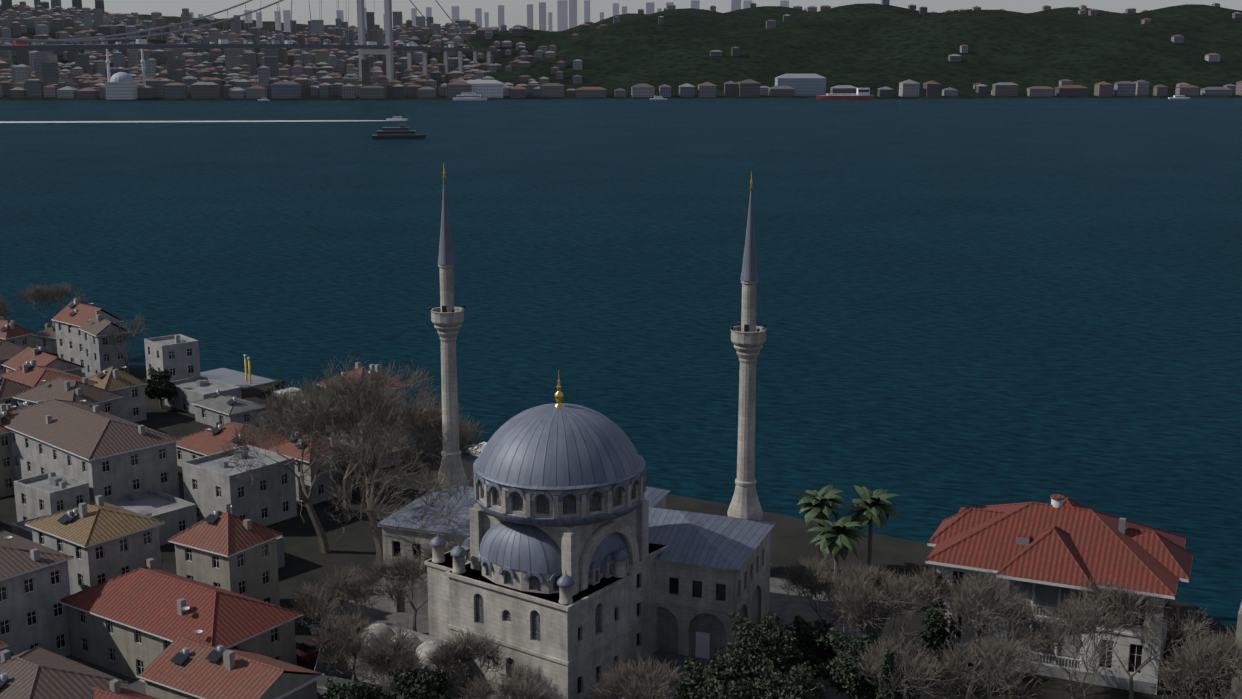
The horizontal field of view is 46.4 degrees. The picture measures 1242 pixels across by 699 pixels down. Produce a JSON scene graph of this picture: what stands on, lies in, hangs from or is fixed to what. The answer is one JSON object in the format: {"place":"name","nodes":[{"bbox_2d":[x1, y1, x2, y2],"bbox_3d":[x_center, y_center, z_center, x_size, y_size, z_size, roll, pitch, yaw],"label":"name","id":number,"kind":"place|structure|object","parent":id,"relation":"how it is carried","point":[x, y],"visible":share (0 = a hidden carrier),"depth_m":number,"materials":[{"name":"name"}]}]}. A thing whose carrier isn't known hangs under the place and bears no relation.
{"place":"outdoors","nodes":[
{"label":"outdoors","id":0,"kind":"place"},
{"bbox_2d":[0,641,8,659],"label":"house","id":1,"kind":"structure","parent":0,"point":[3,645],"depth_m":128.63,"materials":[{"name":"white paint"}]},
{"bbox_2d":[2,359,97,386],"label":"house","id":2,"kind":"structure","parent":0,"point":[31,374],"depth_m":221.47,"materials":[{"name":"orange tile"}]},
{"bbox_2d":[0,336,1235,698],"bbox_3d":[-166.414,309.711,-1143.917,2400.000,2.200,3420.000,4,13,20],"label":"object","id":3,"kind":"structure","parent":0,"point":[354,544],"depth_m":171.21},
{"bbox_2d":[0,294,14,320],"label":"tree","id":4,"kind":"object","parent":3,"relation":"on","point":[4,304],"depth_m":278.95,"materials":[{"name":"brown plant"}]},
{"bbox_2d":[0,403,15,496],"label":"house","id":5,"kind":"structure","parent":3,"relation":"on","point":[6,475],"depth_m":192.46,"materials":[{"name":"beige paint"}]},
{"bbox_2d":[0,340,25,373],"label":"house","id":6,"kind":"structure","parent":3,"relation":"on","point":[8,350],"depth_m":249.92,"materials":[{"name":"brown tile"}]},
{"bbox_2d":[0,372,32,410],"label":"house","id":7,"kind":"structure","parent":3,"relation":"on","point":[9,388],"depth_m":211.49,"materials":[{"name":"brown tile"}]},
{"bbox_2d":[0,317,33,347],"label":"house","id":8,"kind":"structure","parent":3,"relation":"on","point":[11,331],"depth_m":267.00,"materials":[{"name":"tile"}]},
{"bbox_2d":[11,514,47,540],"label":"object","id":9,"kind":"structure","parent":3,"relation":"on","point":[20,528],"depth_m":170.05,"materials":[{"name":"grey paint"}]},
{"bbox_2d":[0,529,73,656],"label":"house","id":10,"kind":"structure","parent":3,"relation":"on","point":[34,585],"depth_m":140.08,"materials":[{"name":"white paint"}]},
{"bbox_2d":[1,347,85,376],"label":"house","id":11,"kind":"structure","parent":3,"relation":"on","point":[17,361],"depth_m":238.89,"materials":[{"name":"red tile"}]},
{"bbox_2d":[32,320,56,353],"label":"house","id":12,"kind":"structure","parent":3,"relation":"on","point":[46,339],"depth_m":280.77,"materials":[{"name":"white paint"}]},
{"bbox_2d":[14,282,87,331],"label":"bare tree","id":13,"kind":"object","parent":3,"relation":"on","point":[63,291],"depth_m":278.07,"materials":[{"name":"brown plant"}]},
{"bbox_2d":[14,471,89,521],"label":"house","id":14,"kind":"structure","parent":3,"relation":"on","point":[50,493],"depth_m":176.30,"materials":[{"name":"white paint"}]},
{"bbox_2d":[0,645,127,698],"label":"house","id":15,"kind":"structure","parent":3,"relation":"on","point":[37,672],"depth_m":121.77,"materials":[{"name":"tile"}]},
{"bbox_2d":[12,377,123,417],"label":"house","id":16,"kind":"structure","parent":3,"relation":"on","point":[106,401],"depth_m":208.39,"materials":[{"name":"brown tile"}]},
{"bbox_2d":[51,298,123,372],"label":"house","id":17,"kind":"structure","parent":3,"relation":"on","point":[70,318],"depth_m":265.34,"materials":[{"name":"white paint"}]},
{"bbox_2d":[3,399,181,502],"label":"long white house","id":18,"kind":"structure","parent":3,"relation":"on","point":[109,457],"depth_m":183.84,"materials":[{"name":"paint"}]},
{"bbox_2d":[24,495,164,594],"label":"house","id":19,"kind":"structure","parent":3,"relation":"on","point":[100,540],"depth_m":152.18,"materials":[{"name":"white paint"}]},
{"bbox_2d":[78,310,128,377],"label":"house","id":20,"kind":"structure","parent":3,"relation":"on","point":[100,353],"depth_m":255.94,"materials":[{"name":"grey paint"}]},
{"bbox_2d":[88,366,147,421],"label":"house","id":21,"kind":"structure","parent":3,"relation":"on","point":[129,387],"depth_m":228.76,"materials":[{"name":"white paint"}]},
{"bbox_2d":[92,679,158,698],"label":"red house","id":22,"kind":"structure","parent":3,"relation":"on","point":[116,691],"depth_m":121.82,"materials":[{"name":"red tile"}]},
{"bbox_2d":[106,312,149,372],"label":"bare tree","id":23,"kind":"object","parent":3,"relation":"on","point":[124,335],"depth_m":255.90,"materials":[{"name":"brown plant"}]},
{"bbox_2d":[90,488,196,545],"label":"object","id":24,"kind":"structure","parent":3,"relation":"on","point":[177,515],"depth_m":177.02,"materials":[{"name":"grey paint"}]},
{"bbox_2d":[144,366,177,407],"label":"evergreen tree","id":25,"kind":"object","parent":3,"relation":"on","point":[160,386],"visible":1,"depth_m":236.08,"materials":[{"name":"green plant"}]},
{"bbox_2d":[144,334,200,398],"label":"house","id":26,"kind":"structure","parent":3,"relation":"on","point":[177,356],"depth_m":245.31,"materials":[{"name":"white paint"}]},
{"bbox_2d":[59,558,303,682],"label":"red hipped house","id":27,"kind":"structure","parent":3,"relation":"on","point":[133,623],"depth_m":137.57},
{"bbox_2d":[165,376,241,413],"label":"pier building","id":28,"kind":"structure","parent":3,"relation":"on","point":[190,390],"depth_m":237.71,"materials":[{"name":"grey paint"}]},
{"bbox_2d":[167,502,282,605],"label":"house","id":29,"kind":"structure","parent":3,"relation":"on","point":[225,548],"depth_m":149.32,"materials":[{"name":"beige paint"}]},
{"bbox_2d":[191,390,266,426],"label":"house","id":30,"kind":"structure","parent":3,"relation":"on","point":[224,409],"depth_m":226.94,"materials":[{"name":"grey paint"}]},
{"bbox_2d":[176,421,288,466],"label":"house","id":31,"kind":"structure","parent":3,"relation":"on","point":[205,442],"depth_m":204.40,"materials":[{"name":"tile"}]},
{"bbox_2d":[200,354,276,388],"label":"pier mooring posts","id":32,"kind":"object","parent":3,"relation":"on","point":[242,380],"visible":0.96,"depth_m":257.49,"materials":[{"name":"grey paint"}]},
{"bbox_2d":[182,445,296,525],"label":"white house","id":33,"kind":"structure","parent":3,"relation":"on","point":[210,484],"depth_m":180.68,"materials":[{"name":"paint"}]},
{"bbox_2d":[276,536,284,567],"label":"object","id":34,"kind":"structure","parent":3,"relation":"on","point":[280,551],"depth_m":166.66,"materials":[{"name":"grey paint"}]},
{"bbox_2d":[219,376,384,553],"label":"plane tree","id":35,"kind":"object","parent":3,"relation":"on","point":[299,398],"visible":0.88,"depth_m":163.59,"materials":[{"name":"brown plant"}]},
{"bbox_2d":[265,432,353,504],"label":"house","id":36,"kind":"structure","parent":3,"relation":"on","point":[295,453],"depth_m":190.70,"materials":[{"name":"white paint"}]},
{"bbox_2d":[296,639,335,661],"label":"car","id":37,"kind":"object","parent":3,"relation":"on","point":[303,649],"visible":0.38,"depth_m":142.13,"materials":[{"name":"red paint"}]},
{"bbox_2d":[306,614,346,634],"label":"car","id":38,"kind":"object","parent":3,"relation":"on","point":[313,626],"visible":0.31,"depth_m":148.32,"materials":[{"name":"grey paint"}]},
{"bbox_2d":[287,562,382,628],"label":"bare tree","id":39,"kind":"object","parent":3,"relation":"on","point":[337,584],"visible":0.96,"depth_m":142.90,"materials":[{"name":"brown plant"}]},
{"bbox_2d":[302,609,376,681],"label":"bare tree","id":40,"kind":"object","parent":3,"relation":"on","point":[348,632],"visible":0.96,"depth_m":133.12,"materials":[{"name":"brown plant"}]},
{"bbox_2d":[321,677,386,698],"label":"evergreen tree","id":41,"kind":"object","parent":3,"relation":"on","point":[338,690],"visible":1,"depth_m":124.20,"materials":[{"name":"green plant"}]},
{"bbox_2d":[294,384,419,520],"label":"plane tree","id":42,"kind":"object","parent":3,"relation":"on","point":[345,477],"visible":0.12,"depth_m":181.37,"materials":[{"name":"brown plant"}]},
{"bbox_2d":[338,448,382,496],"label":"evergreen tree","id":43,"kind":"object","parent":3,"relation":"on","point":[343,467],"visible":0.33,"depth_m":190.04,"materials":[{"name":"plant"}]},
{"bbox_2d":[316,362,407,440],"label":"house","id":44,"kind":"structure","parent":3,"relation":"on","point":[371,366],"depth_m":217.07,"materials":[{"name":"red paint"}]},
{"bbox_2d":[332,417,402,468],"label":"house","id":45,"kind":"structure","parent":3,"relation":"on","point":[391,454],"depth_m":205.27,"materials":[{"name":"grey paint"}]},
{"bbox_2d":[287,424,472,559],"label":"plane tree","id":46,"kind":"object","parent":3,"relation":"on","point":[377,535],"visible":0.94,"depth_m":151.69,"materials":[{"name":"brown plant"}]},
{"bbox_2d":[290,352,472,568],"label":"plane tree","id":47,"kind":"object","parent":3,"relation":"on","point":[364,387],"visible":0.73,"depth_m":165.51,"materials":[{"name":"brown plant"}]},
{"bbox_2d":[347,618,437,698],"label":"bare tree","id":48,"kind":"object","parent":3,"relation":"on","point":[399,655],"visible":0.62,"depth_m":129.13,"materials":[{"name":"brown plant"}]},
{"bbox_2d":[358,541,455,631],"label":"bare tree","id":49,"kind":"object","parent":3,"relation":"on","point":[402,567],"visible":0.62,"depth_m":145.22,"materials":[{"name":"brown plant"}]},
{"bbox_2d":[383,665,453,698],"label":"evergreen tree","id":50,"kind":"object","parent":3,"relation":"on","point":[437,685],"visible":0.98,"depth_m":126.22,"materials":[{"name":"green plant"}]},
{"bbox_2d":[389,396,486,499],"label":"plane tree","id":51,"kind":"object","parent":3,"relation":"on","point":[471,430],"visible":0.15,"depth_m":175.12,"materials":[{"name":"brown plant"}]},
{"bbox_2d":[65,577,870,698],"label":"paved court","id":52,"kind":"object","parent":3,"relation":"on","point":[793,609],"depth_m":151.07,"materials":[{"name":"stone"}]},
{"bbox_2d":[136,630,324,698],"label":"red house","id":53,"kind":"structure","parent":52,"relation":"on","point":[181,668],"depth_m":126.45,"materials":[{"name":"red tile"}]},
{"bbox_2d":[337,622,467,693],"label":"domed outbuilding","id":54,"kind":"structure","parent":52,"relation":"on","point":[429,642],"depth_m":136.88,"materials":[{"name":"stone"}]},
{"bbox_2d":[429,163,468,488],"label":"minaret","id":55,"kind":"object","parent":52,"relation":"on","point":[447,318],"visible":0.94,"depth_m":159.54,"materials":[{"name":"stone"},{"name":"lead"},{"name":"gold"}]},
{"bbox_2d":[424,455,668,698],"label":"mosque","id":56,"kind":"structure","parent":52,"relation":"on","point":[583,624],"depth_m":133.01,"materials":[{"name":"beige stone"}]},
{"bbox_2d":[478,521,561,593],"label":"half dome","id":57,"kind":"structure","parent":56,"relation":"on","point":[522,557],"depth_m":131.48,"materials":[{"name":"grey metal"}]},
{"bbox_2d":[478,370,640,486],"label":"dome","id":58,"kind":"structure","parent":56,"relation":"on","point":[558,444],"depth_m":131.39,"materials":[{"name":"grey metal"}]},
{"bbox_2d":[377,485,775,658],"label":"mosque wings","id":59,"kind":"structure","parent":52,"relation":"on","point":[712,571],"depth_m":144.66},
{"bbox_2d":[314,594,896,698],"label":"precinct wall","id":60,"kind":"structure","parent":52,"relation":"on","point":[322,689],"depth_m":133.75,"materials":[{"name":"stone"}]},
{"bbox_2d":[727,171,766,520],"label":"minaret","id":61,"kind":"object","parent":52,"relation":"on","point":[748,337],"visible":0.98,"depth_m":149.26,"materials":[{"name":"stone"}]},
{"bbox_2d":[424,626,511,696],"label":"bare tree","id":62,"kind":"object","parent":3,"relation":"on","point":[460,651],"visible":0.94,"depth_m":129.42,"materials":[{"name":"brown plant"}]},
{"bbox_2d":[457,656,558,698],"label":"bare tree","id":63,"kind":"object","parent":3,"relation":"on","point":[484,691],"visible":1,"depth_m":121.39,"materials":[{"name":"brown plant"}]},
{"bbox_2d":[584,650,688,698],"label":"bare tree","id":64,"kind":"object","parent":3,"relation":"on","point":[651,686],"visible":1,"depth_m":121.75,"materials":[{"name":"brown plant"}]},
{"bbox_2d":[673,656,741,698],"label":"evergreen tree","id":65,"kind":"object","parent":3,"relation":"on","point":[696,670],"visible":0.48,"depth_m":125.78,"materials":[{"name":"green plant"}]},
{"bbox_2d":[687,674,756,698],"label":"evergreen tree","id":66,"kind":"object","parent":3,"relation":"on","point":[712,688],"visible":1,"depth_m":120.65,"materials":[{"name":"green plant"}]},
{"bbox_2d":[714,611,803,695],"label":"evergreen tree","id":67,"kind":"object","parent":3,"relation":"on","point":[779,650],"visible":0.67,"depth_m":127.69,"materials":[{"name":"green plant"}]},
{"bbox_2d":[749,657,826,698],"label":"evergreen tree","id":68,"kind":"object","parent":3,"relation":"on","point":[793,683],"visible":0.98,"depth_m":121.16,"materials":[{"name":"green plant"}]},
{"bbox_2d":[783,615,843,680],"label":"evergreen tree","id":69,"kind":"object","parent":3,"relation":"on","point":[806,634],"visible":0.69,"depth_m":134.32,"materials":[{"name":"green plant"}]},
{"bbox_2d":[793,484,848,570],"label":"palm tree","id":70,"kind":"object","parent":3,"relation":"on","point":[822,503],"visible":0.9,"depth_m":162.40,"materials":[{"name":"green plant"}]},
{"bbox_2d":[773,551,875,625],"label":"bare tree","id":71,"kind":"object","parent":3,"relation":"on","point":[810,578],"visible":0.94,"depth_m":140.26,"materials":[{"name":"brown plant"}]},
{"bbox_2d":[807,516,868,582],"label":"palm tree","id":72,"kind":"object","parent":3,"relation":"on","point":[836,539],"visible":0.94,"depth_m":157.72,"materials":[{"name":"green plant"}]},
{"bbox_2d":[816,627,899,698],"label":"evergreen tree","id":73,"kind":"object","parent":3,"relation":"on","point":[851,685],"visible":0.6,"depth_m":126.40,"materials":[{"name":"green plant"}]},
{"bbox_2d":[819,558,903,645],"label":"bare tree","id":74,"kind":"object","parent":3,"relation":"on","point":[875,576],"visible":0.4,"depth_m":143.62,"materials":[{"name":"brown plant"}]},
{"bbox_2d":[845,485,901,573],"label":"palm tree","id":75,"kind":"object","parent":3,"relation":"on","point":[869,508],"visible":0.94,"depth_m":163.07,"materials":[{"name":"green plant"}]},
{"bbox_2d":[818,569,948,646],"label":"bare tree","id":76,"kind":"object","parent":3,"relation":"on","point":[853,603],"visible":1,"depth_m":133.90,"materials":[{"name":"brown plant"}]},
{"bbox_2d":[875,649,898,698],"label":"cypress tree","id":77,"kind":"object","parent":3,"relation":"on","point":[888,658],"visible":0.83,"depth_m":119.46,"materials":[{"name":"green plant"}]},
{"bbox_2d":[850,631,956,698],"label":"bare tree","id":78,"kind":"object","parent":3,"relation":"on","point":[878,654],"visible":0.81,"depth_m":121.44,"materials":[{"name":"brown plant"}]},
{"bbox_2d":[916,572,954,663],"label":"cypress tree","id":79,"kind":"object","parent":3,"relation":"on","point":[935,635],"visible":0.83,"depth_m":139.88,"materials":[{"name":"green plant"}]},
{"bbox_2d":[885,565,1002,663],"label":"bare tree","id":80,"kind":"object","parent":3,"relation":"on","point":[931,574],"visible":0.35,"depth_m":139.54,"materials":[{"name":"brown plant"}]},
{"bbox_2d":[920,630,1054,698],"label":"bare tree","id":81,"kind":"object","parent":3,"relation":"on","point":[987,650],"visible":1,"depth_m":122.01,"materials":[{"name":"brown plant"}]},
{"bbox_2d":[930,567,1051,698],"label":"bare tree","id":82,"kind":"object","parent":3,"relation":"on","point":[996,594],"visible":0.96,"depth_m":129.29,"materials":[{"name":"brown plant"}]},
{"bbox_2d":[925,494,1193,694],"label":"house","id":83,"kind":"structure","parent":3,"relation":"on","point":[1056,550],"depth_m":138.02,"materials":[{"name":"red tile"}]},
{"bbox_2d":[1014,593,1129,698],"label":"bare tree","id":84,"kind":"object","parent":3,"relation":"on","point":[1079,620],"visible":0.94,"depth_m":126.69,"materials":[{"name":"brown plant"}]},
{"bbox_2d":[1055,577,1218,698],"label":"bare tree","id":85,"kind":"object","parent":3,"relation":"on","point":[1112,595],"visible":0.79,"depth_m":131.46,"materials":[{"name":"brown plant"}]},
{"bbox_2d":[1142,629,1241,698],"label":"bare tree","id":86,"kind":"object","parent":3,"relation":"on","point":[1187,664],"visible":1,"depth_m":121.27,"materials":[{"name":"brown plant"}]},
{"bbox_2d":[1200,624,1236,695],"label":"cypress tree","id":87,"kind":"object","parent":3,"relation":"on","point":[1225,666],"visible":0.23,"depth_m":129.65,"materials":[{"name":"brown plant"}]},
{"bbox_2d":[1230,602,1241,698],"bbox_3d":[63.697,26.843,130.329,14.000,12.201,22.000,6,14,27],"label":"cypress tree","id":88,"kind":"object","parent":3,"relation":"on","point":[1237,683],"visible":0.71,"depth_m":123.73,"materials":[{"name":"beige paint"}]},
{"bbox_2d":[0,98,1241,631],"bbox_3d":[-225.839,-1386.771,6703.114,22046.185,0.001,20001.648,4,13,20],"label":"sea water","id":89,"kind":"structure","parent":0,"point":[986,302],"depth_m":388.27,"materials":[{"name":"blue liquid"}]},
{"bbox_2d":[0,117,407,122],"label":"boat wake","id":90,"kind":"object","parent":89,"relation":"on","point":[397,119],"visible":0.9,"depth_m":1063.30,"materials":[{"name":"white liquid"}]},
{"bbox_2d":[257,98,269,100],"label":"boat","id":91,"kind":"object","parent":89,"relation":"on","point":[263,99],"visible":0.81,"depth_m":1406.42,"materials":[{"name":"white plastic"}]},
{"bbox_2d":[276,387,301,399],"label":"moored boat","id":92,"kind":"object","parent":89,"relation":"on","point":[289,391],"visible":0.15,"depth_m":248.83,"materials":[{"name":"white"}]},
{"bbox_2d":[372,125,425,138],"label":"passenger ferry","id":93,"kind":"object","parent":89,"relation":"on","point":[402,132],"visible":0.94,"depth_m":879.40,"materials":[{"name":"grey metal"}]},
{"bbox_2d":[453,93,486,100],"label":"ferry","id":94,"kind":"object","parent":89,"relation":"on","point":[467,97],"visible":0.88,"depth_m":1410.89,"materials":[{"name":"white metal"}]},
{"bbox_2d":[462,442,486,456],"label":"moored boat","id":95,"kind":"object","parent":89,"relation":"on","point":[477,451],"visible":0.25,"depth_m":215.72,"materials":[{"name":"white"}]},
{"bbox_2d":[650,96,667,99],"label":"yacht","id":96,"kind":"object","parent":89,"relation":"on","point":[658,98],"visible":0.88,"depth_m":1424.54,"materials":[{"name":"white plastic"}]},
{"bbox_2d":[815,88,873,99],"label":"red ship","id":97,"kind":"object","parent":89,"relation":"on","point":[862,94],"visible":0.94,"depth_m":1434.39,"materials":[{"name":"red metal"}]},
{"bbox_2d":[1168,95,1189,98],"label":"yacht","id":98,"kind":"object","parent":89,"relation":"on","point":[1178,97],"visible":0.85,"depth_m":1442.07,"materials":[{"name":"white plastic"}]},
{"bbox_2d":[0,3,1241,100],"bbox_3d":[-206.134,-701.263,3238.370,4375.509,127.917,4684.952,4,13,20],"label":"shore terrain","id":99,"kind":"structure","parent":0,"point":[873,47],"depth_m":1778.30,"materials":[{"name":"green plant"}]},
{"bbox_2d":[0,0,496,81],"bbox_3d":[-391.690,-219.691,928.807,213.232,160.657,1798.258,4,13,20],"label":"suspension bridge","id":100,"kind":"structure","parent":99,"relation":"on","point":[373,47],"depth_m":1264.10,"materials":[{"name":"silver metal"}]},
{"bbox_2d":[0,0,1241,99],"bbox_3d":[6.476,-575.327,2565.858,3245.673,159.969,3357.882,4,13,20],"label":"shore buildings","id":101,"kind":"structure","parent":99,"relation":"on","point":[115,74],"depth_m":1623.22,"materials":[{"name":"grey concrete"}]},
{"bbox_2d":[0,0,1241,30],"label":"sky","id":102,"kind":"structure","parent":0,"point":[515,11],"materials":[{"name":"grey"}]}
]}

